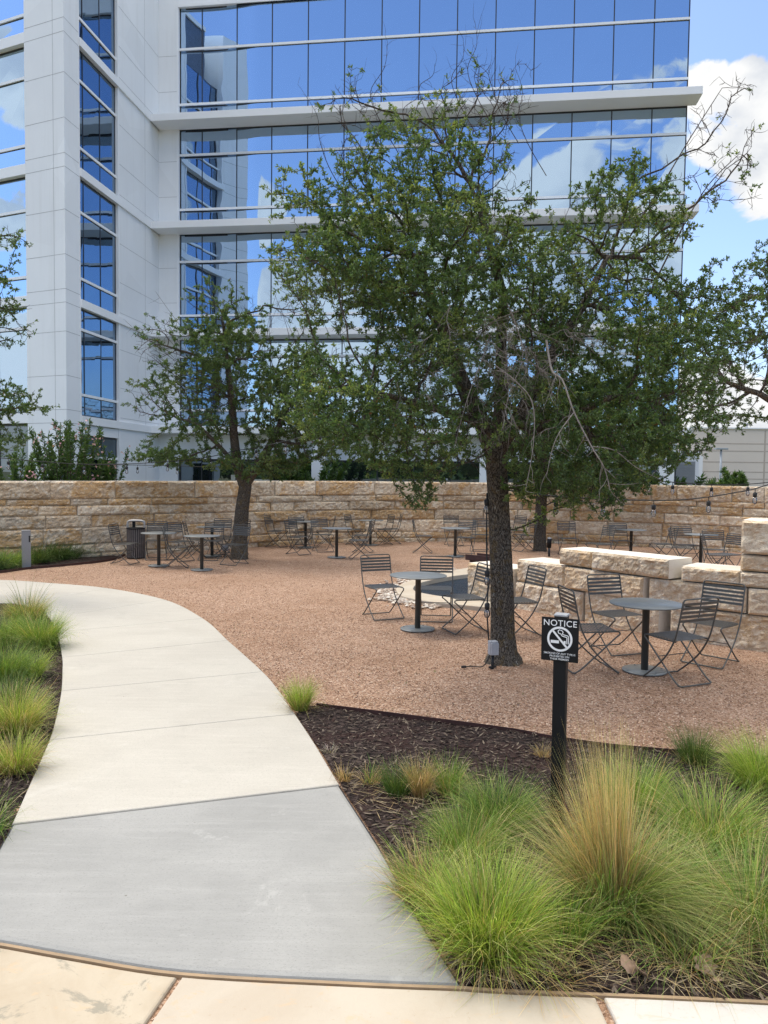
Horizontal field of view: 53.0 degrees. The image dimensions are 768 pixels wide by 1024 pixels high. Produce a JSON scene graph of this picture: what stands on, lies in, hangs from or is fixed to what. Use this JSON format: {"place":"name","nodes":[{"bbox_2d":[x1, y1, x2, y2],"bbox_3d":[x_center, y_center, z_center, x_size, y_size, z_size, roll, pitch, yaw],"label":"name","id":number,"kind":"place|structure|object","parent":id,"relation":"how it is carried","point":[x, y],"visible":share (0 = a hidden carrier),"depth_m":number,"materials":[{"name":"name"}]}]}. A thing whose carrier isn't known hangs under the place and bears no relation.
{"place":"outdoors","nodes":[
{"label":"outdoors","id":0,"kind":"place"},
{"bbox_2d":[0,226,59,461],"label":"oak tree","id":1,"kind":"object","parent":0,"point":[11,408],"visible":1,"depth_m":12.93,"materials":[{"name":"green plant"}]},
{"bbox_2d":[0,580,338,824],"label":"path","id":2,"kind":"structure","parent":0,"point":[171,703],"depth_m":6.31,"materials":[{"name":"concrete"}]},
{"bbox_2d":[147,979,614,1023],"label":"terrace bedding","id":3,"kind":"object","parent":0,"point":[606,1014],"visible":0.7,"depth_m":2.96,"materials":[{"name":"concrete"}]},
{"bbox_2d":[0,948,176,1023],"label":"paver terrace stained","id":4,"kind":"object","parent":3,"relation":"on","point":[36,989],"visible":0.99,"depth_m":3.01,"materials":[{"name":"concrete"}]},
{"bbox_2d":[151,978,606,1023],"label":"sidewalk","id":5,"kind":"structure","parent":3,"relation":"on","point":[195,1001],"depth_m":2.94,"materials":[{"name":"concrete"}]},
{"bbox_2d":[0,541,767,992],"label":"gravel court","id":6,"kind":"object","parent":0,"point":[404,555],"visible":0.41,"depth_m":9.30,"materials":[{"name":"gravel"}]},
{"bbox_2d":[0,604,61,843],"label":"mulch bed","id":7,"kind":"object","parent":6,"relation":"on","point":[14,791],"visible":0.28,"depth_m":6.21,"materials":[{"name":"brown wood"}]},
{"bbox_2d":[0,602,43,646],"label":"grass clump","id":8,"kind":"object","parent":7,"relation":"on","point":[5,627],"visible":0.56,"depth_m":8.92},
{"bbox_2d":[0,772,47,847],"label":"grass clump","id":9,"kind":"object","parent":7,"relation":"on","point":[3,819],"visible":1,"depth_m":4.33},
{"bbox_2d":[0,633,57,684],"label":"grass clump","id":10,"kind":"object","parent":7,"relation":"on","point":[7,668],"visible":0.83,"depth_m":7.42,"materials":[{"name":"plant"}]},
{"bbox_2d":[0,660,61,717],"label":"grass clump","id":11,"kind":"object","parent":7,"relation":"on","point":[17,687],"visible":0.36,"depth_m":6.33,"materials":[{"name":"plant"}]},
{"bbox_2d":[0,644,62,681],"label":"grass clump","id":12,"kind":"object","parent":7,"relation":"on","point":[37,665],"visible":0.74,"depth_m":7.58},
{"bbox_2d":[0,567,66,625],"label":"grass clump","id":13,"kind":"object","parent":7,"relation":"on","point":[39,608],"visible":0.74,"depth_m":10.08,"materials":[{"name":"plant"}]},
{"bbox_2d":[0,719,68,783],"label":"grass clump","id":14,"kind":"object","parent":7,"relation":"on","point":[26,762],"visible":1,"depth_m":5.17,"materials":[{"name":"plant"}]},
{"bbox_2d":[0,675,74,742],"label":"grass clump","id":15,"kind":"object","parent":7,"relation":"on","point":[23,716],"visible":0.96,"depth_m":5.91,"materials":[{"name":"plant"}]},
{"bbox_2d":[0,605,89,652],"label":"grass clump","id":16,"kind":"object","parent":7,"relation":"on","point":[51,634],"visible":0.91,"depth_m":8.78,"materials":[{"name":"plant"}]},
{"bbox_2d":[0,555,119,570],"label":"mulch bed back","id":17,"kind":"object","parent":6,"relation":"on","point":[79,559],"visible":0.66,"depth_m":17.45,"materials":[{"name":"brown wood"}]},
{"bbox_2d":[0,544,31,567],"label":"grass clump","id":18,"kind":"object","parent":17,"relation":"on","point":[14,561],"visible":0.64,"depth_m":16.09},
{"bbox_2d":[21,530,30,567],"bbox_3d":[-7.576,0.810,16.291,0.176,0.856,0.176,-1,3,-28],"label":"bollard light","id":19,"kind":"object","parent":17,"relation":"on","point":[26,542],"visible":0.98,"depth_m":16.21,"materials":[{"name":"silver metal"}]},
{"bbox_2d":[10,542,63,563],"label":"grass clump","id":20,"kind":"object","parent":17,"relation":"on","point":[42,558],"visible":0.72,"depth_m":16.95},
{"bbox_2d":[39,539,84,560],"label":"grass clump","id":21,"kind":"object","parent":17,"relation":"on","point":[67,551],"visible":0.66,"depth_m":17.65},
{"bbox_2d":[0,554,125,572],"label":"steel edging","id":22,"kind":"object","parent":6,"relation":"on","point":[58,565],"visible":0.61,"depth_m":16.63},
{"bbox_2d":[108,523,139,564],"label":"folding chair","id":23,"kind":"object","parent":6,"relation":"on","point":[122,542],"visible":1,"depth_m":17.19,"materials":[{"name":"metal"}]},
{"bbox_2d":[126,519,145,558],"bbox_3d":[-5.924,0.637,18.381,0.458,0.919,0.444,1,3,0],"label":"litter bin","id":24,"kind":"object","parent":6,"relation":"on","point":[135,536],"visible":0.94,"depth_m":18.23,"materials":[{"name":"metal"}]},
{"bbox_2d":[145,521,167,559],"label":"folding chair","id":25,"kind":"object","parent":6,"relation":"on","point":[154,528],"visible":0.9,"depth_m":18.36,"materials":[{"name":"metal"}]},
{"bbox_2d":[141,531,175,566],"bbox_3d":[-4.944,0.816,16.889,0.760,0.728,0.760,1,3,15],"label":"cafe table","id":26,"kind":"object","parent":6,"relation":"on","point":[158,534],"visible":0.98,"depth_m":16.86,"materials":[{"name":"metal"}]},
{"bbox_2d":[162,526,188,567],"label":"folding chair","id":27,"kind":"object","parent":6,"relation":"on","point":[175,546],"visible":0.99,"depth_m":16.60,"materials":[{"name":"metal"}]},
{"bbox_2d":[164,522,194,561],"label":"folding chair","id":28,"kind":"object","parent":6,"relation":"on","point":[175,530],"visible":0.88,"depth_m":18.00,"materials":[{"name":"metal"}]},
{"bbox_2d":[184,534,219,570],"bbox_3d":[-3.848,0.860,16.252,0.760,0.728,0.760,2,3,25],"label":"cafe table","id":29,"kind":"object","parent":6,"relation":"on","point":[201,537],"visible":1,"depth_m":16.22,"materials":[{"name":"metal"}]},
{"bbox_2d":[198,522,224,560],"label":"folding chair","id":30,"kind":"object","parent":6,"relation":"on","point":[215,525],"visible":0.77,"depth_m":18.40,"materials":[{"name":"metal"}]},
{"bbox_2d":[0,615,460,985],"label":"path base","id":31,"kind":"object","parent":6,"relation":"on","point":[453,975],"visible":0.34,"depth_m":4.21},
{"bbox_2d":[0,786,458,985],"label":"path apron","id":32,"kind":"object","parent":31,"relation":"on","point":[254,886],"visible":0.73,"depth_m":3.71,"materials":[{"name":"grey concrete"}]},
{"bbox_2d":[120,274,350,559],"bbox_3d":[-3.484,-2.167,18.265,5.515,6.789,2.865,1,3,0],"label":"oak tree","id":33,"kind":"object","parent":6,"relation":"on","point":[226,361],"visible":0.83,"depth_m":18.00,"materials":[{"name":"green plant"}]},
{"bbox_2d":[0,451,233,474],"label":"string light","id":34,"kind":"object","parent":33,"relation":"hanging from","point":[84,467],"visible":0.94,"depth_m":16.59,"materials":[{"name":"black"}]},
{"bbox_2d":[220,524,250,565],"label":"folding chair","id":35,"kind":"object","parent":6,"relation":"on","point":[243,529],"visible":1,"depth_m":17.44,"materials":[{"name":"metal"}]},
{"bbox_2d":[284,519,310,554],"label":"folding chair","id":36,"kind":"object","parent":6,"relation":"on","point":[294,536],"visible":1,"depth_m":19.72,"materials":[{"name":"metal"}]},
{"bbox_2d":[310,517,333,551],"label":"folding chair","id":37,"kind":"object","parent":6,"relation":"on","point":[328,534],"visible":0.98,"depth_m":20.61,"materials":[{"name":"metal"}]},
{"bbox_2d":[321,527,351,557],"bbox_3d":[-1.169,0.759,19.016,0.760,0.728,0.760,3,3,34],"label":"cafe table","id":38,"kind":"object","parent":6,"relation":"on","point":[336,529],"visible":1,"depth_m":18.98,"materials":[{"name":"metal"}]},
{"bbox_2d":[360,554,403,620],"bbox_3d":[-0.023,1.074,11.114,0.488,0.882,0.543,-1,3,-25],"label":"folding chair","id":39,"kind":"object","parent":6,"relation":"on","point":[380,586],"visible":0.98,"depth_m":11.23,"materials":[{"name":"metal"}]},
{"bbox_2d":[0,481,767,557],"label":"stone wall","id":40,"kind":"structure","parent":6,"relation":"on","point":[80,513],"depth_m":22.05,"materials":[{"name":"stone"}]},
{"bbox_2d":[0,942,767,1004],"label":"joint strip","id":41,"kind":"object","parent":6,"relation":"on","point":[181,975],"visible":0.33,"depth_m":3.07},
{"bbox_2d":[31,559,767,754],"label":"gravel","id":42,"kind":"structure","parent":6,"relation":"on","point":[599,713],"depth_m":8.00,"materials":[{"name":"gravel"}]},
{"bbox_2d":[365,567,456,608],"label":"river pebbles","id":43,"kind":"object","parent":6,"relation":"on","point":[386,593],"visible":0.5,"depth_m":12.75,"materials":[{"name":"stone"}]},
{"bbox_2d":[390,571,446,632],"bbox_3d":[0.452,1.200,10.253,0.760,0.728,0.760,2,3,25],"label":"cafe table","id":44,"kind":"object","parent":6,"relation":"on","point":[417,577],"visible":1,"depth_m":10.22,"materials":[{"name":"metal"}]},
{"bbox_2d":[420,555,453,622],"bbox_3d":[0.744,1.089,10.986,0.488,0.882,0.543,1,3,5],"label":"folding chair","id":45,"kind":"object","parent":6,"relation":"on","point":[450,588],"visible":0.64,"depth_m":11.19,"materials":[{"name":"metal"}]},
{"bbox_2d":[441,527,470,556],"bbox_3d":[1.813,0.768,19.567,0.760,0.728,0.760,1,3,13],"label":"cafe table","id":46,"kind":"object","parent":6,"relation":"on","point":[455,529],"visible":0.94,"depth_m":19.53,"materials":[{"name":"metal"}]},
{"bbox_2d":[453,520,476,555],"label":"folding chair","id":47,"kind":"object","parent":6,"relation":"on","point":[468,529],"visible":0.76,"depth_m":20.24,"materials":[{"name":"metal"}]},
{"bbox_2d":[442,562,489,634],"bbox_3d":[1.098,1.131,10.202,0.543,0.882,0.488,0,3,-18],"label":"folding chair","id":48,"kind":"object","parent":6,"relation":"on","point":[466,597],"visible":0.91,"depth_m":10.22,"materials":[{"name":"metal"}]},
{"bbox_2d":[470,518,488,551],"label":"folding chair","id":49,"kind":"object","parent":6,"relation":"on","point":[480,534],"visible":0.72,"depth_m":21.32,"materials":[{"name":"metal"}]},
{"bbox_2d":[488,640,498,668],"bbox_3d":[1.167,1.552,8.216,0.095,0.357,0.104,0,3,-15],"label":"outlet box","id":50,"kind":"object","parent":6,"relation":"on","point":[493,647],"visible":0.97,"depth_m":8.17,"materials":[{"name":"grey plastic"}]},
{"bbox_2d":[258,6,765,666],"bbox_3d":[1.435,-1.918,8.341,5.663,7.364,3.122,1,3,0],"label":"oak tree","id":51,"kind":"object","parent":6,"relation":"on","point":[498,430],"visible":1,"depth_m":7.93,"materials":[{"name":"green plant"}]},
{"bbox_2d":[484,493,489,639],"bbox_3d":[1.127,0.601,8.432,0.070,1.617,0.176,0,3,-5],"label":"string light","id":52,"kind":"object","parent":51,"relation":"hanging from","point":[487,571],"visible":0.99,"depth_m":8.41,"materials":[{"name":"black"}]},
{"bbox_2d":[509,484,767,516],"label":"string light","id":53,"kind":"object","parent":51,"relation":"hanging from","point":[653,505],"visible":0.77,"depth_m":10.20,"materials":[{"name":"black"}]},
{"bbox_2d":[514,564,546,635],"bbox_3d":[1.752,1.149,10.002,0.543,0.882,0.488,0,3,-18],"label":"folding chair","id":54,"kind":"object","parent":6,"relation":"on","point":[522,599],"visible":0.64,"depth_m":9.95,"materials":[{"name":"metal"}]},
{"bbox_2d":[296,704,767,999],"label":"mulch bed","id":55,"kind":"object","parent":6,"relation":"on","point":[659,987],"visible":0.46,"depth_m":4.97,"materials":[{"name":"brown wood"}]},
{"bbox_2d":[272,673,323,720],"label":"grass clump","id":56,"kind":"object","parent":55,"relation":"on","point":[300,702],"visible":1,"depth_m":6.59,"materials":[{"name":"plant"}]},
{"bbox_2d":[350,755,390,786],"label":"grass clump","id":57,"kind":"object","parent":55,"relation":"on","point":[369,780],"visible":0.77,"depth_m":5.07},
{"bbox_2d":[365,751,432,804],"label":"grass clump","id":58,"kind":"object","parent":55,"relation":"on","point":[392,787],"visible":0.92,"depth_m":4.88,"materials":[{"name":"plant"}]},
{"bbox_2d":[347,818,488,931],"bbox_3d":[0.214,1.677,3.718,0.832,0.350,0.815,1,3,0],"label":"grass clump","id":59,"kind":"object","parent":55,"relation":"on","point":[403,870],"visible":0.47,"depth_m":3.74,"materials":[{"name":"plant"}]},
{"bbox_2d":[389,750,454,805],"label":"grass clump","id":60,"kind":"object","parent":55,"relation":"on","point":[427,784],"visible":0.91,"depth_m":4.84,"materials":[{"name":"plant"}]},
{"bbox_2d":[414,748,484,799],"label":"grass clump","id":61,"kind":"object","parent":55,"relation":"on","point":[444,787],"visible":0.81,"depth_m":4.88,"materials":[{"name":"plant"}]},
{"bbox_2d":[396,776,541,878],"bbox_3d":[0.465,1.647,4.023,0.889,0.385,0.840,1,3,0],"label":"grass clump","id":62,"kind":"object","parent":55,"relation":"on","point":[447,831],"visible":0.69,"depth_m":4.06,"materials":[{"name":"plant"}]},
{"bbox_2d":[371,819,615,1017],"bbox_3d":[0.464,1.635,3.285,1.066,0.480,1.076,1,3,0],"label":"grass clump","id":63,"kind":"object","parent":55,"relation":"on","point":[477,928],"visible":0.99,"depth_m":3.21,"materials":[{"name":"plant"}]},
{"bbox_2d":[418,757,570,856],"bbox_3d":[0.638,1.630,4.413,0.930,0.386,0.966,1,3,0],"label":"grass clump","id":64,"kind":"object","parent":55,"relation":"on","point":[514,807],"visible":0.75,"depth_m":4.41,"materials":[{"name":"plant"}]},
{"bbox_2d":[479,922,614,1023],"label":"grass clump","id":65,"kind":"object","parent":55,"relation":"on","point":[564,961],"visible":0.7,"depth_m":3.10,"materials":[{"name":"plant"}]},
{"bbox_2d":[350,763,767,999],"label":"straw litter","id":66,"kind":"object","parent":55,"relation":"on","point":[648,956],"visible":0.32,"depth_m":3.21,"materials":[{"name":"brown plant"}]},
{"bbox_2d":[541,612,578,829],"bbox_3d":[1.020,1.316,4.486,0.212,1.456,0.084,2,3,24],"label":"notice sign","id":67,"kind":"object","parent":55,"relation":"on","point":[560,640],"visible":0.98,"depth_m":4.45,"materials":[{"name":"metal"}]},
{"bbox_2d":[490,847,638,986],"bbox_3d":[0.783,1.691,3.377,0.757,0.368,0.841,1,3,0],"label":"grass clump","id":68,"kind":"object","parent":55,"relation":"on","point":[577,927],"visible":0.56,"depth_m":3.34,"materials":[{"name":"plant"}]},
{"bbox_2d":[471,712,767,1023],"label":"grass clump","id":69,"kind":"object","parent":55,"relation":"on","point":[605,848],"visible":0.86,"depth_m":3.47,"materials":[{"name":"plant"}]},
{"bbox_2d":[620,954,639,982],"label":"dry leaf","id":70,"kind":"object","parent":55,"relation":"on","point":[627,965],"visible":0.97,"depth_m":3.16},
{"bbox_2d":[567,741,698,841],"bbox_3d":[1.533,1.595,4.626,0.901,0.457,0.905,2,3,24],"label":"grass clump","id":71,"kind":"object","parent":55,"relation":"on","point":[653,781],"visible":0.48,"depth_m":4.61,"materials":[{"name":"plant"}]},
{"bbox_2d":[533,798,766,977],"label":"grass clump","id":72,"kind":"object","parent":55,"relation":"on","point":[696,863],"visible":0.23,"depth_m":3.59,"materials":[{"name":"plant"}]},
{"bbox_2d":[580,872,767,1020],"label":"grass clump","id":73,"kind":"object","parent":55,"relation":"on","point":[695,944],"visible":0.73,"depth_m":3.23,"materials":[{"name":"plant"}]},
{"bbox_2d":[618,745,767,887],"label":"grass clump","id":74,"kind":"object","parent":55,"relation":"on","point":[686,813],"visible":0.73,"depth_m":4.22,"materials":[{"name":"plant"}]},
{"bbox_2d":[656,716,732,769],"bbox_3d":[2.227,1.642,5.498,0.586,0.297,0.607,0,3,-16],"label":"grass clump","id":75,"kind":"object","parent":55,"relation":"on","point":[686,752],"visible":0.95,"depth_m":5.49,"materials":[{"name":"plant"}]},
{"bbox_2d":[626,800,767,991],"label":"grass clump","id":76,"kind":"object","parent":55,"relation":"on","point":[761,916],"visible":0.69,"depth_m":3.52,"materials":[{"name":"plant"}]},
{"bbox_2d":[693,953,717,981],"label":"dry leaf","id":77,"kind":"object","parent":55,"relation":"on","point":[705,966],"visible":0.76,"depth_m":3.17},
{"bbox_2d":[689,716,767,800],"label":"grass clump","id":78,"kind":"object","parent":55,"relation":"on","point":[742,765],"visible":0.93,"depth_m":5.04,"materials":[{"name":"plant"}]},
{"bbox_2d":[316,703,766,759],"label":"steel edging","id":79,"kind":"object","parent":6,"relation":"on","point":[412,717],"visible":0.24,"depth_m":6.27,"materials":[{"name":"metal"}]},
{"bbox_2d":[557,521,578,553],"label":"folding chair","id":80,"kind":"object","parent":6,"relation":"on","point":[569,525],"visible":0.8,"depth_m":20.39,"materials":[{"name":"metal"}]},
{"bbox_2d":[474,353,695,551],"bbox_3d":[5.483,-1.680,21.425,5.999,5.725,3.656,1,3,0],"label":"oak tree","id":81,"kind":"object","parent":6,"relation":"on","point":[539,543],"visible":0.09,"depth_m":20.98,"materials":[{"name":"green plant"}]},
{"bbox_2d":[558,585,620,673],"bbox_3d":[2.183,1.240,8.221,0.543,0.882,0.488,0,3,-7],"label":"folding chair","id":82,"kind":"object","parent":6,"relation":"on","point":[599,630],"visible":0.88,"depth_m":8.09,"materials":[{"name":"metal"}]},
{"bbox_2d":[585,525,615,548],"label":"folding chair","id":83,"kind":"object","parent":6,"relation":"on","point":[607,534],"visible":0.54,"depth_m":18.66,"materials":[{"name":"metal"}]},
{"bbox_2d":[587,573,641,656],"bbox_3d":[2.753,1.203,9.125,0.488,0.882,0.543,0,3,-20],"label":"folding chair","id":84,"kind":"object","parent":6,"relation":"on","point":[623,612],"visible":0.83,"depth_m":9.26,"materials":[{"name":"metal"}]},
{"bbox_2d":[467,518,767,652],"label":"block wall","id":85,"kind":"structure","parent":6,"relation":"on","point":[680,579],"depth_m":10.09,"materials":[{"name":"stone"}]},
{"bbox_2d":[609,523,633,550],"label":"folding chair","id":86,"kind":"object","parent":6,"relation":"on","point":[619,527],"visible":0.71,"depth_m":19.79,"materials":[{"name":"metal"}]},
{"bbox_2d":[609,597,684,675],"bbox_3d":[2.777,1.327,8.176,0.760,0.728,0.760,0,3,-12],"label":"cafe table","id":87,"kind":"object","parent":6,"relation":"on","point":[645,605],"visible":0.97,"depth_m":8.14,"materials":[{"name":"metal"}]},
{"bbox_2d":[643,597,718,687],"bbox_3d":[3.000,1.269,7.804,0.488,0.882,0.543,-1,3,-25],"label":"folding chair","id":88,"kind":"object","parent":6,"relation":"on","point":[675,636],"visible":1,"depth_m":7.67,"materials":[{"name":"metal"}]},
{"bbox_2d":[674,526,698,559],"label":"folding chair","id":89,"kind":"object","parent":6,"relation":"on","point":[682,534],"visible":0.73,"depth_m":18.76,"materials":[{"name":"metal"}]},
{"bbox_2d":[680,580,745,669],"bbox_3d":[3.671,1.239,8.598,0.543,0.882,0.488,-2,4,-42],"label":"folding chair","id":90,"kind":"object","parent":6,"relation":"on","point":[722,624],"visible":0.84,"depth_m":8.63,"materials":[{"name":"metal"}]},
{"bbox_2d":[702,529,727,564],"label":"folding chair","id":91,"kind":"object","parent":6,"relation":"on","point":[716,535],"visible":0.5,"depth_m":17.68,"materials":[{"name":"metal"}]},
{"bbox_2d":[670,239,767,435],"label":"oak tree","id":92,"kind":"object","parent":6,"relation":"on","point":[739,386],"visible":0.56,"depth_m":12.78,"materials":[{"name":"green plant"}]},
{"bbox_2d":[615,474,767,495],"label":"string light","id":93,"kind":"object","parent":92,"relation":"hanging from","point":[711,488],"visible":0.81,"depth_m":13.90,"materials":[{"name":"black"}]},
{"bbox_2d":[712,533,742,565],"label":"folding chair","id":94,"kind":"object","parent":6,"relation":"on","point":[734,543],"visible":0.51,"depth_m":16.56,"materials":[{"name":"metal"}]},
{"bbox_2d":[396,568,489,610],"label":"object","id":95,"kind":"structure","parent":0,"point":[460,581],"depth_m":13.67,"materials":[{"name":"stone"}]},
{"bbox_2d":[465,553,489,561],"bbox_3d":[1.852,1.095,14.093,0.625,0.618,0.376,3,4,43],"label":"steel trough","id":96,"kind":"object","parent":95,"relation":"on","point":[478,557],"visible":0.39,"depth_m":14.04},
{"bbox_2d":[604,998,767,1023],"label":"white paver terrace","id":97,"kind":"structure","parent":0,"point":[626,1011],"depth_m":2.93,"materials":[{"name":"concrete"}]},
{"bbox_2d":[677,427,767,486],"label":"parking garage","id":98,"kind":"structure","parent":0,"point":[747,453],"depth_m":83.77,"materials":[{"name":"concrete"}]},
{"bbox_2d":[678,0,767,427],"label":"sky","id":99,"kind":"structure","parent":0,"point":[728,40],"materials":[{"name":"blue"}]},
{"label":"ground","id":100,"kind":"structure","parent":0,"visible":0},
{"bbox_2d":[0,447,54,480],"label":"flowering shrub","id":101,"kind":"object","parent":100,"relation":"on","point":[28,473],"visible":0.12,"depth_m":19.67,"materials":[{"name":"green plant"}]},
{"bbox_2d":[25,418,114,480],"bbox_3d":[-8.812,-0.671,21.499,2.179,3.918,2.479,2,3,21],"label":"flowering shrub","id":102,"kind":"object","parent":100,"relation":"on","point":[66,454],"visible":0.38,"depth_m":21.16,"materials":[{"name":"green plant"}]},
{"bbox_2d":[80,445,129,480],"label":"flowering shrub","id":103,"kind":"object","parent":100,"relation":"on","point":[110,473],"visible":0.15,"depth_m":22.43,"materials":[{"name":"green plant"}]},
{"bbox_2d":[272,448,351,480],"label":"leafy shrub","id":104,"kind":"object","parent":100,"relation":"on","point":[303,474],"visible":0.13,"depth_m":29.48,"materials":[{"name":"green plant"}]},
{"bbox_2d":[0,0,702,522],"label":"office building","id":105,"kind":"structure","parent":100,"relation":"on","point":[146,146],"depth_m":30.40,"materials":[{"name":"white metal"}]},
{"bbox_2d":[651,471,707,485],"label":"leafy shrub","id":106,"kind":"object","parent":100,"relation":"on","point":[683,479],"visible":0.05,"depth_m":30.11,"materials":[{"name":"green plant"}]},
{"bbox_2d":[676,451,699,484],"bbox_3d":[13.391,-1.081,36.983,2.750,3.620,2.150,1,3,0],"label":"service annex","id":107,"kind":"object","parent":100,"relation":"on","point":[689,472],"visible":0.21,"depth_m":35.91,"materials":[{"name":"silver metal"}]},
{"bbox_2d":[704,476,739,515],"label":"young tree","id":108,"kind":"object","parent":100,"relation":"on","point":[730,480],"visible":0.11,"depth_m":45.66,"materials":[{"name":"green plant"}]},
{"bbox_2d":[720,466,749,485],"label":"shrub","id":109,"kind":"object","parent":100,"relation":"on","point":[742,478],"visible":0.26,"depth_m":47.46,"materials":[{"name":"green plant"}]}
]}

